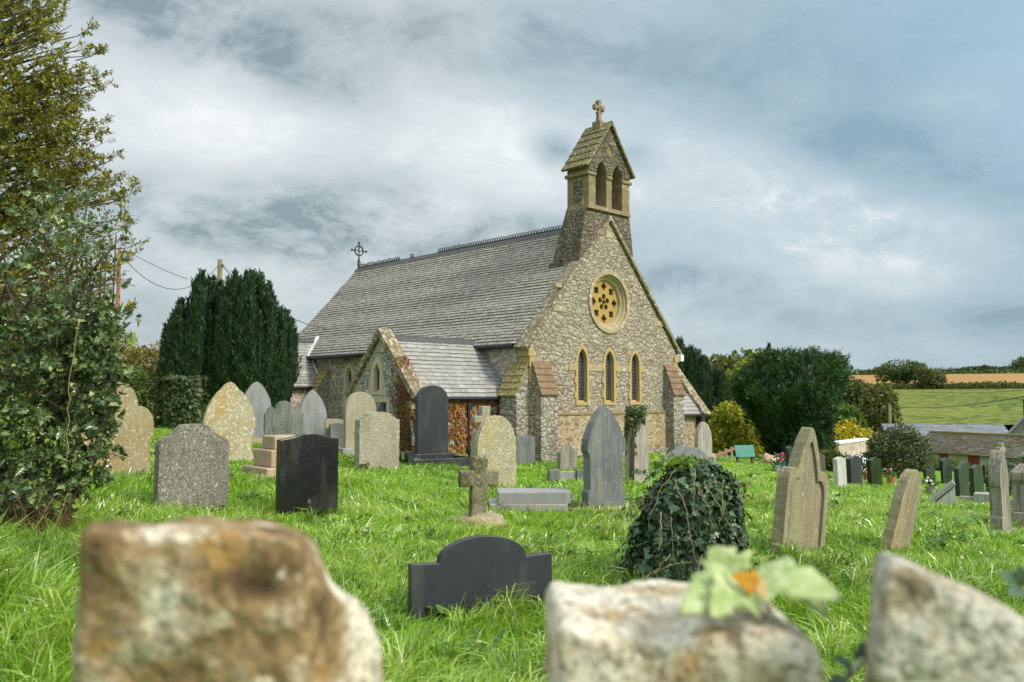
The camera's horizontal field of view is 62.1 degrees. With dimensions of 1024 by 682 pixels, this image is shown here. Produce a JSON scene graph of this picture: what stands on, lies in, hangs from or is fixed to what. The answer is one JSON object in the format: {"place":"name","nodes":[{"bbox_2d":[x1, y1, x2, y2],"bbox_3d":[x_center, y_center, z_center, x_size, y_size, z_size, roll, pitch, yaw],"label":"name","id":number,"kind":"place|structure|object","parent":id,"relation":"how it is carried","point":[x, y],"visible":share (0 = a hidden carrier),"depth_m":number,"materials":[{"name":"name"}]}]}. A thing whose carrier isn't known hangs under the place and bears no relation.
{"place":"outdoors","nodes":[
{"label":"outdoors","id":0,"kind":"place"},
{"bbox_2d":[0,372,1023,681],"bbox_3d":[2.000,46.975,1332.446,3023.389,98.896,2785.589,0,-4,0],"label":"ground","id":1,"kind":"structure","parent":0,"point":[522,478],"depth_m":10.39,"materials":[{"name":"green plant"}]},
{"bbox_2d":[0,168,141,538],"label":"holly tree","id":2,"kind":"object","parent":1,"relation":"on","point":[87,389],"visible":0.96,"depth_m":7.56,"materials":[{"name":"green plant"}]},
{"bbox_2d":[0,0,150,398],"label":"evergreen tree","id":3,"kind":"object","parent":1,"relation":"on","point":[13,125],"visible":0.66,"depth_m":15.06,"materials":[{"name":"green plant"}]},
{"bbox_2d":[16,300,144,362],"bbox_3d":[-18.309,0.590,36.079,5.605,5.432,3.085,0,-4,0],"label":"tree","id":4,"kind":"object","parent":1,"relation":"on","point":[131,340],"depth_m":35.95,"materials":[{"name":"green plant"}]},
{"bbox_2d":[55,363,158,418],"bbox_3d":[-12.591,1.698,26.862,3.848,2.201,2.263,0,-4,0],"label":"hedge","id":5,"kind":"object","parent":1,"relation":"on","point":[143,391],"visible":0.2,"depth_m":26.54,"materials":[{"name":"green plant"}]},
{"bbox_2d":[81,381,153,473],"bbox_3d":[-5.584,1.358,11.995,0.964,1.574,0.160,3,-4,-36],"label":"headstone","id":6,"kind":"object","parent":1,"relation":"on","point":[134,435],"visible":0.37,"depth_m":12.04,"materials":[{"name":"stone"}]},
{"bbox_2d":[115,249,121,340],"bbox_3d":[-15.818,-0.235,34.083,0.199,7.067,0.161,0,-4,0],"label":"utility pole","id":7,"kind":"object","parent":1,"relation":"on","point":[118,293],"visible":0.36,"depth_m":34.16,"materials":[{"name":"brown wood"}]},
{"bbox_2d":[83,340,160,401],"bbox_3d":[-14.539,1.081,31.001,5.238,3.782,2.633,0,-4,0],"label":"shrub","id":8,"kind":"object","parent":1,"relation":"on","point":[146,354],"visible":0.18,"depth_m":30.51,"materials":[{"name":"green plant"}]},
{"bbox_2d":[150,373,209,428],"bbox_3d":[-9.092,1.773,23.445,1.571,1.775,1.329,0,-4,0],"label":"ivy covered tomb","id":9,"kind":"object","parent":1,"relation":"on","point":[178,400],"visible":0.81,"depth_m":22.97,"materials":[{"name":"plant"}]},
{"bbox_2d":[153,267,224,406],"bbox_3d":[-9.946,0.334,26.957,2.588,5.357,2.287,0,-4,0],"label":"yew tree","id":10,"kind":"object","parent":1,"relation":"on","point":[187,334],"visible":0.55,"depth_m":26.30,"materials":[{"name":"green plant"}]},
{"bbox_2d":[153,424,229,510],"bbox_3d":[-3.671,1.570,9.752,0.808,1.234,0.160,3,-5,-40],"label":"headstone","id":11,"kind":"object","parent":1,"relation":"on","point":[191,462],"visible":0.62,"depth_m":9.68,"materials":[{"name":"grey stone"}]},
{"bbox_2d":[217,259,223,286],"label":"utility pole","id":12,"kind":"object","parent":1,"relation":"on","point":[219,271],"visible":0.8,"depth_m":40.21,"materials":[{"name":"brown wood"}]},
{"bbox_2d":[202,382,255,459],"bbox_3d":[-5.120,1.576,15.374,0.935,1.673,0.130,2,-4,-34],"label":"headstone","id":13,"kind":"object","parent":1,"relation":"on","point":[229,415],"visible":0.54,"depth_m":15.36,"materials":[{"name":"stone"}]},
{"bbox_2d":[207,268,302,408],"bbox_3d":[-7.996,0.330,26.610,2.888,5.495,2.377,0,-4,0],"label":"yew tree","id":14,"kind":"object","parent":1,"relation":"on","point":[256,338],"visible":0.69,"depth_m":25.89,"materials":[{"name":"green plant"}]},
{"bbox_2d":[244,382,270,443],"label":"headstone","id":15,"kind":"object","parent":1,"relation":"on","point":[257,396],"visible":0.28,"depth_m":19.58,"materials":[{"name":"stone"}]},
{"bbox_2d":[243,434,294,478],"bbox_3d":[-3.604,1.920,13.339,0.920,0.874,0.920,3,-5,-40],"label":"pedestal","id":16,"kind":"object","parent":1,"relation":"on","point":[264,459],"visible":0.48,"depth_m":13.09,"materials":[{"name":"beige stone"}]},
{"bbox_2d":[263,401,303,434],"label":"headstone","id":17,"kind":"object","parent":1,"relation":"on","point":[283,418],"visible":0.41,"depth_m":17.87,"materials":[{"name":"grey stone"}]},
{"bbox_2d":[275,433,338,515],"bbox_3d":[-2.382,1.671,9.896,0.711,1.186,0.133,3,-4,-36],"label":"headstone","id":18,"kind":"object","parent":1,"relation":"on","point":[306,470],"visible":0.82,"depth_m":9.84,"materials":[{"name":"black stone"}]},
{"bbox_2d":[299,390,326,435],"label":"headstone","id":19,"kind":"object","parent":1,"relation":"on","point":[312,408],"visible":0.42,"depth_m":18.77,"materials":[{"name":"stone"}]},
{"bbox_2d":[324,419,342,436],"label":"headstone","id":20,"kind":"object","parent":1,"relation":"on","point":[326,425],"visible":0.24,"depth_m":20.21,"materials":[{"name":"stone"}]},
{"bbox_2d":[329,423,342,447],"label":"headstone","id":21,"kind":"object","parent":1,"relation":"on","point":[335,430],"visible":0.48,"depth_m":20.14,"materials":[{"name":"grey stone"}]},
{"bbox_2d":[338,392,375,455],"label":"headstone","id":22,"kind":"object","parent":1,"relation":"on","point":[357,405],"visible":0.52,"depth_m":18.13,"materials":[{"name":"beige stone"}]},
{"bbox_2d":[354,411,399,468],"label":"headstone","id":23,"kind":"object","parent":1,"relation":"on","point":[376,437],"visible":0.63,"depth_m":15.92,"materials":[{"name":"stone"}]},
{"bbox_2d":[376,402,385,411],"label":"headstone","id":24,"kind":"object","parent":1,"relation":"on","point":[381,406],"visible":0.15,"depth_m":21.00,"materials":[{"name":"grey stone"}]},
{"bbox_2d":[414,385,454,459],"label":"headstone","id":25,"kind":"object","parent":1,"relation":"on","point":[431,421],"visible":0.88,"depth_m":19.35,"materials":[{"name":"stone"}]},
{"bbox_2d":[399,448,470,466],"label":"grave kerb","id":26,"kind":"structure","parent":1,"relation":"on","point":[461,461],"depth_m":18.23,"materials":[{"name":"stone"}]},
{"bbox_2d":[445,456,507,529],"bbox_3d":[-0.425,1.954,10.495,0.784,1.049,0.681,3,-4,-20],"label":"stone cross","id":27,"kind":"object","parent":1,"relation":"on","point":[478,478],"visible":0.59,"depth_m":10.45,"materials":[{"name":"beige stone"}]},
{"bbox_2d":[469,406,489,468],"bbox_3d":[-0.564,2.108,17.225,0.596,1.576,0.318,2,-4,-34],"label":"stone cross","id":28,"kind":"object","parent":1,"relation":"on","point":[484,412],"visible":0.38,"depth_m":17.16,"materials":[{"name":"stone"}]},
{"bbox_2d":[408,535,551,619],"bbox_3d":[-0.220,1.862,6.327,1.125,0.813,0.080,2,-7,-24],"label":"headstone","id":29,"kind":"object","parent":1,"relation":"on","point":[475,566],"visible":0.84,"depth_m":6.29,"materials":[{"name":"stone"}]},
{"bbox_2d":[474,415,515,486],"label":"headstone","id":30,"kind":"object","parent":1,"relation":"on","point":[495,441],"visible":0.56,"depth_m":15.22,"materials":[{"name":"stone"}]},
{"bbox_2d":[287,99,710,462],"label":"church","id":31,"kind":"structure","parent":1,"relation":"on","point":[552,340],"depth_m":24.29,"materials":[{"name":"grey stone"}]},
{"bbox_2d":[342,362,353,410],"bbox_3d":[-5.290,1.506,27.796,0.145,1.618,0.680,4,-5,-44],"label":"lancet window","id":32,"kind":"structure","parent":31,"relation":"in","point":[348,373],"depth_m":27.91,"materials":[{"name":"beige stone"}]},
{"bbox_2d":[389,355,498,455],"bbox_3d":[-1.638,1.831,21.387,3.572,2.896,1.024,4,-5,-44],"label":"wall creeper","id":33,"kind":"object","parent":31,"relation":"attached to","point":[405,443],"depth_m":20.83,"materials":[{"name":"red plant"}]},
{"bbox_2d":[574,344,590,404],"bbox_3d":[1.879,0.922,23.226,0.650,1.665,0.145,4,-5,-44],"label":"lancet window","id":34,"kind":"structure","parent":31,"relation":"in","point":[582,366],"depth_m":23.30,"materials":[{"name":"yellow stone"}]},
{"bbox_2d":[588,270,629,332],"bbox_3d":[2.672,-1.106,24.226,1.800,1.800,0.325,4,-5,-44],"label":"rose window","id":35,"kind":"structure","parent":31,"relation":"in","point":[608,295],"depth_m":24.37,"materials":[{"name":"stone"}]},
{"bbox_2d":[602,347,616,404],"bbox_3d":[2.714,0.988,24.028,0.650,1.635,0.145,4,-5,-44],"label":"lancet window","id":36,"kind":"structure","parent":31,"relation":"in","point":[609,365],"depth_m":24.11,"materials":[{"name":"yellow stone"}]},
{"bbox_2d":[628,350,642,404],"bbox_3d":[3.555,1.054,24.839,0.650,1.605,0.145,4,-5,-44],"label":"lancet window","id":37,"kind":"structure","parent":31,"relation":"in","point":[635,394],"depth_m":24.92,"materials":[{"name":"yellow stone"}]},
{"bbox_2d":[1,442,1000,681],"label":"weeds","id":38,"kind":"object","parent":1,"relation":"on","point":[962,536],"visible":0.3,"depth_m":9.20,"materials":[{"name":"green plant"}]},
{"bbox_2d":[516,435,534,463],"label":"headstone","id":39,"kind":"object","parent":1,"relation":"on","point":[525,448],"visible":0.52,"depth_m":21.00,"materials":[{"name":"grey stone"}]},
{"bbox_2d":[489,488,570,511],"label":"ledger slab","id":40,"kind":"structure","parent":1,"relation":"on","point":[538,499],"depth_m":11.96,"materials":[{"name":"grey stone"}]},
{"bbox_2d":[547,469,582,481],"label":"grave kerb","id":41,"kind":"structure","parent":1,"relation":"on","point":[554,474],"depth_m":16.58,"materials":[{"name":"grey stone"}]},
{"bbox_2d":[557,444,576,469],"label":"headstone","id":42,"kind":"object","parent":1,"relation":"on","point":[566,456],"visible":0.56,"depth_m":19.05,"materials":[{"name":"stone"}]},
{"bbox_2d":[569,407,636,512],"bbox_3d":[1.333,1.842,12.403,1.070,1.759,0.390,3,-5,-38],"label":"headstone","id":43,"kind":"object","parent":1,"relation":"on","point":[602,446],"visible":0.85,"depth_m":12.31,"materials":[{"name":"grey stone"}]},
{"bbox_2d":[625,417,648,481],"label":"headstone","id":44,"kind":"object","parent":1,"relation":"on","point":[641,460],"visible":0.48,"depth_m":16.73,"materials":[{"name":"stone"}]},
{"bbox_2d":[623,405,647,481],"bbox_3d":[2.427,2.033,16.666,0.513,1.578,0.337,0,-4,7],"label":"climbing ivy","id":45,"kind":"object","parent":44,"relation":"attached to","point":[633,414],"visible":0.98,"depth_m":16.61,"materials":[{"name":"green plant"}]},
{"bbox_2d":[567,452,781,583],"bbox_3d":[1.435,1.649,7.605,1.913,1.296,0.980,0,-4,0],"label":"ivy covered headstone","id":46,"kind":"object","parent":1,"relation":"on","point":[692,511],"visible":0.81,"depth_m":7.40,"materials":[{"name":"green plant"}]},
{"bbox_2d":[658,446,719,468],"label":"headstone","id":47,"kind":"object","parent":1,"relation":"on","point":[687,451],"visible":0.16,"depth_m":19.27,"materials":[{"name":"stone"}]},
{"bbox_2d":[675,335,731,442],"bbox_3d":[8.305,2.530,37.744,3.066,5.715,2.616,0,-4,0],"label":"yew tree","id":48,"kind":"object","parent":1,"relation":"on","point":[709,384],"visible":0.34,"depth_m":37.20,"materials":[{"name":"green plant"}]},
{"bbox_2d":[695,422,715,459],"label":"headstone","id":49,"kind":"object","parent":1,"relation":"on","point":[703,439],"visible":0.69,"depth_m":25.12,"materials":[{"name":"stone"}]},
{"bbox_2d":[712,447,734,459],"bbox_3d":[7.127,3.843,28.417,0.110,0.440,4.354,-2,-4,24],"label":"fence","id":50,"kind":"object","parent":1,"relation":"on","point":[725,452],"visible":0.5,"depth_m":28.64,"materials":[{"name":"orange wood"}]},
{"bbox_2d":[709,353,746,377],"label":"tree","id":51,"kind":"object","parent":1,"relation":"on","point":[725,363],"visible":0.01,"depth_m":73.51,"materials":[{"name":"green plant"}]},
{"bbox_2d":[708,400,762,457],"bbox_3d":[9.366,3.812,35.875,2.556,2.704,1.734,0,-4,0],"label":"shrub","id":52,"kind":"object","parent":1,"relation":"on","point":[726,434],"visible":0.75,"depth_m":35.47,"materials":[{"name":"yellow plant"}]},
{"bbox_2d":[718,348,758,362],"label":"tree","id":53,"kind":"object","parent":1,"relation":"on","point":[746,353],"visible":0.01,"depth_m":80.95,"materials":[{"name":"green plant"}]},
{"bbox_2d":[734,445,754,463],"bbox_3d":[7.208,3.653,26.325,0.640,0.843,0.160,1,-4,-10],"label":"notice board","id":54,"kind":"object","parent":1,"relation":"on","point":[744,450],"visible":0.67,"depth_m":26.32,"materials":[{"name":"teal paint"}]},
{"bbox_2d":[725,350,768,458],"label":"tree","id":55,"kind":"object","parent":1,"relation":"on","point":[740,366],"visible":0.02,"depth_m":43.66,"materials":[{"name":"green plant"}]},
{"bbox_2d":[759,453,774,463],"bbox_3d":[8.978,4.196,29.740,0.625,0.561,0.465,0,-4,0],"label":"boulder","id":56,"kind":"object","parent":1,"relation":"on","point":[766,458],"visible":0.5,"depth_m":29.64,"materials":[{"name":"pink stone"}]},
{"bbox_2d":[768,454,783,471],"bbox_3d":[7.276,3.344,23.333,0.440,0.503,0.393,0,-4,0],"label":"flower pot","id":57,"kind":"object","parent":1,"relation":"on","point":[775,466],"visible":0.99,"depth_m":23.27,"materials":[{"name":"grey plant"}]},
{"bbox_2d":[785,446,792,465],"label":"headstone","id":58,"kind":"object","parent":1,"relation":"on","point":[788,450],"visible":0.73,"depth_m":20.91,"materials":[{"name":"grey stone"}]},
{"bbox_2d":[727,342,856,456],"bbox_3d":[10.562,2.580,32.455,4.773,5.158,4.644,0,-4,0],"label":"conifer","id":59,"kind":"object","parent":1,"relation":"on","point":[777,393],"visible":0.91,"depth_m":31.34,"materials":[{"name":"green plant"}]},
{"bbox_2d":[771,427,828,553],"bbox_3d":[3.072,1.691,9.006,0.655,1.561,0.150,12,-9,-30],"label":"headstone","id":60,"kind":"object","parent":1,"relation":"on","point":[801,499],"visible":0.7,"depth_m":8.96,"materials":[{"name":"stone"}]},
{"bbox_2d":[819,453,825,472],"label":"headstone","id":61,"kind":"object","parent":1,"relation":"on","point":[822,462],"visible":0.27,"depth_m":17.68,"materials":[{"name":"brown stone"}]},
{"bbox_2d":[819,448,850,470],"bbox_3d":[11.257,4.282,29.774,1.442,1.117,1.092,0,-4,0],"label":"shrub","id":62,"kind":"object","parent":1,"relation":"on","point":[829,458],"visible":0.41,"depth_m":29.60,"materials":[{"name":"green plant"}]},
{"bbox_2d":[833,457,846,486],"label":"headstone","id":63,"kind":"object","parent":1,"relation":"on","point":[839,471],"visible":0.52,"depth_m":19.31,"materials":[{"name":"stone"}]},
{"bbox_2d":[846,456,862,485],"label":"headstone","id":64,"kind":"object","parent":1,"relation":"on","point":[854,468],"visible":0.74,"depth_m":20.56,"materials":[{"name":"stone"}]},
{"bbox_2d":[831,436,885,470],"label":"garden wall","id":65,"kind":"structure","parent":1,"relation":"on","point":[854,446],"depth_m":39.23,"materials":[{"name":"stone"}]},
{"bbox_2d":[833,418,885,450],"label":"shrub","id":66,"kind":"object","parent":1,"relation":"on","point":[860,432],"visible":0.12,"depth_m":41.41,"materials":[{"name":"yellow plant"}]},
{"bbox_2d":[866,457,882,485],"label":"headstone","id":67,"kind":"object","parent":1,"relation":"on","point":[874,469],"visible":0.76,"depth_m":22.35,"materials":[{"name":"green stone"}]},
{"bbox_2d":[858,384,902,431],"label":"tree","id":68,"kind":"object","parent":1,"relation":"on","point":[881,397],"visible":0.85,"depth_m":123.61,"materials":[{"name":"green plant"}]},
{"bbox_2d":[882,467,899,483],"bbox_3d":[10.805,3.858,24.347,0.403,0.481,0.567,3,-5,-43],"label":"flower pot","id":69,"kind":"object","parent":1,"relation":"on","point":[888,477],"visible":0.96,"depth_m":24.29,"materials":[{"name":"ceramic"}]},
{"bbox_2d":[854,422,937,478],"bbox_3d":[14.657,4.373,32.709,3.045,2.524,2.041,-1,-4,11],"label":"shrub","id":70,"kind":"object","parent":1,"relation":"on","point":[899,446],"visible":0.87,"depth_m":32.37,"materials":[{"name":"green plant"}]},
{"bbox_2d":[882,469,920,550],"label":"headstone","id":71,"kind":"object","parent":1,"relation":"on","point":[900,523],"visible":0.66,"depth_m":9.30,"materials":[{"name":"brown stone"}]},
{"bbox_2d":[874,359,932,384],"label":"tree","id":72,"kind":"object","parent":1,"relation":"on","point":[903,374],"visible":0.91,"depth_m":268.33,"materials":[{"name":"green plant"}]},
{"bbox_2d":[895,455,959,470],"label":"shrub","id":73,"kind":"object","parent":1,"relation":"on","point":[954,462],"visible":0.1,"depth_m":42.45,"materials":[{"name":"green plant"}]},
{"bbox_2d":[922,457,934,482],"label":"headstone","id":74,"kind":"object","parent":1,"relation":"on","point":[926,472],"visible":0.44,"depth_m":32.25,"materials":[{"name":"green stone"}]},
{"bbox_2d":[915,365,947,388],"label":"tree","id":75,"kind":"object","parent":1,"relation":"on","point":[934,376],"visible":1,"depth_m":260.15,"materials":[{"name":"green plant"}]},
{"bbox_2d":[921,476,942,494],"bbox_3d":[10.701,3.668,21.657,0.567,0.491,0.503,-1,-4,13],"label":"flower pot","id":76,"kind":"object","parent":1,"relation":"on","point":[931,487],"visible":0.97,"depth_m":21.59,"materials":[{"name":"grey stone"}]},
{"bbox_2d":[879,423,1007,454],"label":"shed","id":77,"kind":"structure","parent":1,"relation":"on","point":[924,429],"depth_m":83.72,"materials":[{"name":"stone"}]},
{"bbox_2d":[865,380,1023,388],"bbox_3d":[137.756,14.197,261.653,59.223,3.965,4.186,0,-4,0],"label":"hedge","id":78,"kind":"object","parent":1,"relation":"on","point":[990,385],"visible":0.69,"depth_m":260.97,"materials":[{"name":"green plant"}]},
{"bbox_2d":[940,458,951,483],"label":"headstone","id":79,"kind":"object","parent":1,"relation":"on","point":[946,470],"visible":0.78,"depth_m":33.43,"materials":[{"name":"green stone"}]},
{"bbox_2d":[929,480,964,504],"bbox_3d":[8.997,3.174,17.552,0.700,0.586,0.540,-2,-4,26],"label":"tablet memorial","id":80,"kind":"object","parent":1,"relation":"on","point":[945,494],"visible":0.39,"depth_m":17.38,"materials":[{"name":"grey stone"}]},
{"bbox_2d":[954,465,968,496],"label":"headstone","id":81,"kind":"object","parent":1,"relation":"on","point":[961,480],"visible":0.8,"depth_m":22.39,"materials":[{"name":"green stone"}]},
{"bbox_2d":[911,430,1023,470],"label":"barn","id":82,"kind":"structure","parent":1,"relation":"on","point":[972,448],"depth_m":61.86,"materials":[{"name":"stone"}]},
{"bbox_2d":[960,492,989,502],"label":"grave kerb","id":83,"kind":"structure","parent":1,"relation":"on","point":[980,497],"depth_m":20.46,"materials":[{"name":"grey stone"}]},
{"bbox_2d":[969,464,983,495],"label":"headstone","id":84,"kind":"object","parent":1,"relation":"on","point":[976,478],"visible":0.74,"depth_m":24.14,"materials":[{"name":"green stone"}]},
{"bbox_2d":[988,450,1015,532],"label":"headstone","id":85,"kind":"object","parent":1,"relation":"on","point":[998,484],"visible":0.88,"depth_m":11.39,"materials":[{"name":"stone"}]},
{"bbox_2d":[983,452,1023,495],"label":"shrub","id":86,"kind":"object","parent":1,"relation":"on","point":[1011,465],"visible":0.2,"depth_m":29.60,"materials":[{"name":"green plant"}]},
{"bbox_2d":[999,565,1023,597],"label":"ivy sprig","id":87,"kind":"object","parent":1,"relation":"on","point":[1015,580],"visible":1,"depth_m":1.47,"materials":[{"name":"green plant"}]},
{"bbox_2d":[1006,399,1023,433],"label":"house","id":88,"kind":"structure","parent":1,"relation":"on","point":[1017,427],"depth_m":69.13,"materials":[{"name":"grey stone"}]},
{"bbox_2d":[1009,464,1023,527],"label":"headstone","id":89,"kind":"object","parent":1,"relation":"on","point":[1016,476],"visible":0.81,"depth_m":13.17,"materials":[{"name":"stone"}]},
{"bbox_3d":[0.171,1.353,1.107,5.142,1.400,0.457,0,-4,0],"label":"stone wall","id":90,"kind":"object","parent":1,"relation":"on","visible":0},
{"bbox_2d":[71,516,382,681],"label":"coping stone","id":91,"kind":"object","parent":90,"relation":"on","point":[204,599],"visible":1,"depth_m":0.96,"materials":[{"name":"brown stone"}]},
{"bbox_2d":[545,579,823,681],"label":"coping stone","id":92,"kind":"object","parent":90,"relation":"on","point":[640,631],"visible":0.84,"depth_m":1.11,"materials":[{"name":"grey stone"}]},
{"bbox_2d":[679,546,842,619],"bbox_3d":[0.311,0.331,1.146,0.230,0.088,0.130,1,-4,-13],"label":"leaf sprig","id":93,"kind":"object","parent":92,"relation":"on","point":[725,584],"visible":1,"depth_m":1.12,"materials":[{"name":"green plant"}]},
{"bbox_2d":[863,552,1023,681],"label":"coping stone","id":94,"kind":"object","parent":90,"relation":"on","point":[925,625],"visible":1,"depth_m":1.00,"materials":[{"name":"grey stone"}]},
{"bbox_2d":[828,640,865,681],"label":"ivy sprig","id":95,"kind":"object","parent":94,"relation":"attached to","point":[859,653],"visible":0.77,"depth_m":1.19,"materials":[{"name":"green plant"}]},
{"bbox_2d":[0,0,1023,387],"label":"sky","id":96,"kind":"structure","parent":0,"point":[825,174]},
{"bbox_2d":[850,373,1023,383],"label":"stubble field","id":97,"kind":"structure","parent":0,"point":[980,378],"depth_m":361.16,"materials":[{"name":"beige plant"}]},
{"bbox_2d":[850,365,1023,374],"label":"hedge","id":98,"kind":"object","parent":97,"relation":"on","point":[963,371],"visible":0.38,"depth_m":415.30,"materials":[{"name":"green plant"}]},
{"bbox_2d":[1009,356,1023,371],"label":"tree","id":99,"kind":"object","parent":97,"relation":"on","point":[1019,362],"visible":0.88,"depth_m":419.72,"materials":[{"name":"green plant"}]},
{"bbox_2d":[857,369,1016,374],"bbox_3d":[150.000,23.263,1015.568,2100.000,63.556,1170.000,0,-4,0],"label":"hills","id":100,"kind":"structure","parent":0,"point":[967,371],"depth_m":525.72,"materials":[{"name":"green plant"}]},
{"bbox_2d":[944,365,1014,373],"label":"woodland","id":101,"kind":"object","parent":100,"relation":"on","point":[993,367],"visible":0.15,"depth_m":896.05,"materials":[{"name":"green plant"}]},
{"bbox_2d":[859,389,1023,424],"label":"crop field","id":102,"kind":"structure","parent":0,"point":[1007,412],"depth_m":167.96,"materials":[{"name":"green plant"}]},
{"bbox_2d":[833,376,871,408],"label":"tree","id":103,"kind":"object","parent":102,"relation":"on","point":[853,396],"visible":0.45,"depth_m":147.99,"materials":[{"name":"green plant"}]},
{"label":"meadow","id":104,"kind":"structure","parent":0,"visible":0},
{"bbox_2d":[822,403,869,436],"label":"tree","id":105,"kind":"object","parent":104,"relation":"on","point":[848,409],"visible":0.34,"depth_m":103.42,"materials":[{"name":"green plant"}]},
{"bbox_2d":[888,405,891,423],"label":"utility pole","id":106,"kind":"object","parent":104,"relation":"on","point":[889,414],"visible":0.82,"depth_m":91.59,"materials":[{"name":"brown wood"}]},
{"bbox_2d":[890,396,1023,407],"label":"overhead wire","id":107,"kind":"object","parent":106,"relation":"attached to","point":[959,405],"visible":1,"depth_m":72.37,"materials":[{"name":"black metal"}]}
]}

